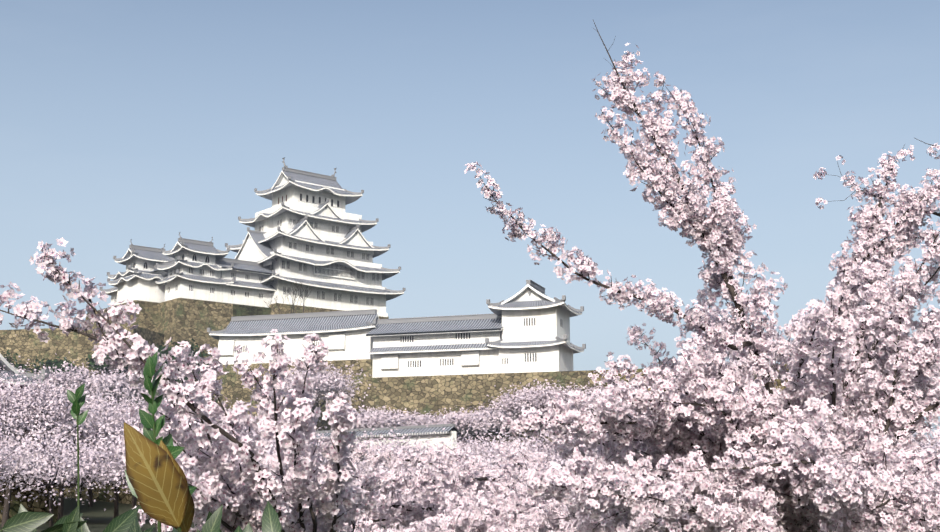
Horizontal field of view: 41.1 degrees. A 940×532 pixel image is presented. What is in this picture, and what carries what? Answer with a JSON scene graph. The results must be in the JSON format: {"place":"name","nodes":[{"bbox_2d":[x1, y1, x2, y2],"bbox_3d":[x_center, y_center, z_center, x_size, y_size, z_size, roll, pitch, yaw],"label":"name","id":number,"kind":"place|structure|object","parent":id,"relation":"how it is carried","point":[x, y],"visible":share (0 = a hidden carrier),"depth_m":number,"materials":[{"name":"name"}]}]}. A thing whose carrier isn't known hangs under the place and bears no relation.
{"place":"outdoors","nodes":[
{"label":"outdoors","id":0,"kind":"place"},
{"bbox_2d":[1,352,281,531],"bbox_3d":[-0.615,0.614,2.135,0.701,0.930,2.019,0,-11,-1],"label":"shrub","id":1,"kind":"object","parent":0,"point":[161,490],"depth_m":1.52,"materials":[{"name":"green plant"}]},
{"bbox_2d":[0,372,388,531],"bbox_3d":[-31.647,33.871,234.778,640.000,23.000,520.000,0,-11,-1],"label":"ground","id":2,"kind":"structure","parent":0,"point":[99,519],"depth_m":123.60,"materials":[{"name":"plant"}]},
{"bbox_2d":[0,257,368,531],"bbox_3d":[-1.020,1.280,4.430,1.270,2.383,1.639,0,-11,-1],"label":"tree branches","id":3,"kind":"object","parent":2,"relation":"on","point":[223,432],"visible":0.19,"depth_m":4.21,"materials":[{"name":"brown plant"}]},
{"bbox_2d":[0,237,380,531],"bbox_3d":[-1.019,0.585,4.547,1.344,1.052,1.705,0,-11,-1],"label":"cherry blossoms","id":4,"kind":"object","parent":3,"relation":"attached to","point":[247,478],"visible":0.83,"depth_m":4.20,"materials":[{"name":"pink plant"}]},
{"bbox_2d":[0,298,793,523],"bbox_3d":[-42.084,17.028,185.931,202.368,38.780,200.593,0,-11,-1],"label":"castle stone walls","id":5,"kind":"structure","parent":2,"relation":"on","point":[176,320],"depth_m":178.91,"materials":[{"name":"brown stone"}]},
{"bbox_2d":[0,353,48,400],"bbox_3d":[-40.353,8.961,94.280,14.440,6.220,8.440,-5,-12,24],"label":"house","id":6,"kind":"structure","parent":5,"relation":"on","point":[7,367],"depth_m":93.64,"materials":[{"name":"white paint"}]},
{"bbox_2d":[99,232,276,307],"bbox_3d":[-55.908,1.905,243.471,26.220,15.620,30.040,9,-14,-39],"label":"castle building","id":7,"kind":"structure","parent":5,"relation":"on","point":[198,270],"depth_m":234.17,"materials":[{"name":"white paint"}]},
{"bbox_2d":[207,309,378,364],"bbox_3d":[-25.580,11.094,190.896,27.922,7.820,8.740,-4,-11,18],"label":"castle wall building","id":8,"kind":"structure","parent":5,"relation":"on","point":[341,333],"depth_m":188.70,"materials":[{"name":"white paint"}]},
{"bbox_2d":[225,157,405,316],"bbox_3d":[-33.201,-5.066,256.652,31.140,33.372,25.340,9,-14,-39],"label":"castle keep","id":9,"kind":"structure","parent":5,"relation":"on","point":[308,231],"depth_m":250.19,"materials":[{"name":"white paint"}]},
{"bbox_2d":[366,280,585,377],"bbox_3d":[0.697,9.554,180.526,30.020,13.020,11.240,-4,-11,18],"label":"castle turret","id":10,"kind":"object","parent":5,"relation":"on","point":[526,328],"visible":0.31,"depth_m":176.32,"materials":[{"name":"white paint"}]},
{"bbox_2d":[0,334,939,518],"bbox_3d":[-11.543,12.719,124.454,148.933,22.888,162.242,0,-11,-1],"label":"cherry blossoms","id":11,"kind":"object","parent":2,"relation":"on","point":[97,454],"visible":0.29,"depth_m":76.57,"materials":[{"name":"pink plant"}]},
{"bbox_2d":[343,443,699,531],"bbox_3d":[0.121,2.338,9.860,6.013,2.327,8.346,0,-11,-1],"label":"tree branches","id":12,"kind":"object","parent":2,"relation":"on","point":[428,507],"visible":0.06,"depth_m":9.05,"materials":[{"name":"pink plant"}]},
{"bbox_2d":[200,436,715,531],"bbox_3d":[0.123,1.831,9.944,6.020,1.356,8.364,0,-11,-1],"label":"cherry blossoms","id":13,"kind":"object","parent":12,"relation":"attached to","point":[451,492],"visible":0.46,"depth_m":8.61,"materials":[{"name":"pink plant"}]},
{"bbox_2d":[477,20,939,531],"bbox_3d":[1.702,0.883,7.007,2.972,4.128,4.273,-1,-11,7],"label":"tree branches","id":14,"kind":"object","parent":2,"relation":"on","point":[768,385],"visible":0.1,"depth_m":6.20,"materials":[{"name":"brown plant"}]},
{"bbox_2d":[464,42,939,531],"bbox_3d":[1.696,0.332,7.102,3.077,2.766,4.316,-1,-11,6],"label":"cherry blossoms","id":15,"kind":"object","parent":14,"relation":"attached to","point":[819,446],"visible":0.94,"depth_m":6.00,"materials":[{"name":"pink plant"}]},
{"bbox_2d":[0,0,939,446],"label":"sky","id":16,"kind":"structure","parent":0,"point":[145,122],"materials":[{"name":"blue"}]},
{"label":"ground","id":17,"kind":"structure","parent":0,"visible":0},
{"bbox_2d":[0,281,561,529],"bbox_3d":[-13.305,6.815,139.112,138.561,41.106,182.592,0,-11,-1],"label":"tree branches","id":18,"kind":"object","parent":17,"relation":"on","point":[6,508],"visible":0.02,"depth_m":78.68,"materials":[{"name":"brown wood"}]},
{"bbox_2d":[1,335,218,403],"bbox_3d":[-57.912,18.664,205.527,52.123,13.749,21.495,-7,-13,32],"label":"cherry tree","id":19,"kind":"object","parent":18,"relation":"attached to","point":[58,363],"depth_m":208.41,"materials":[{"name":"pink plant"}]}
]}

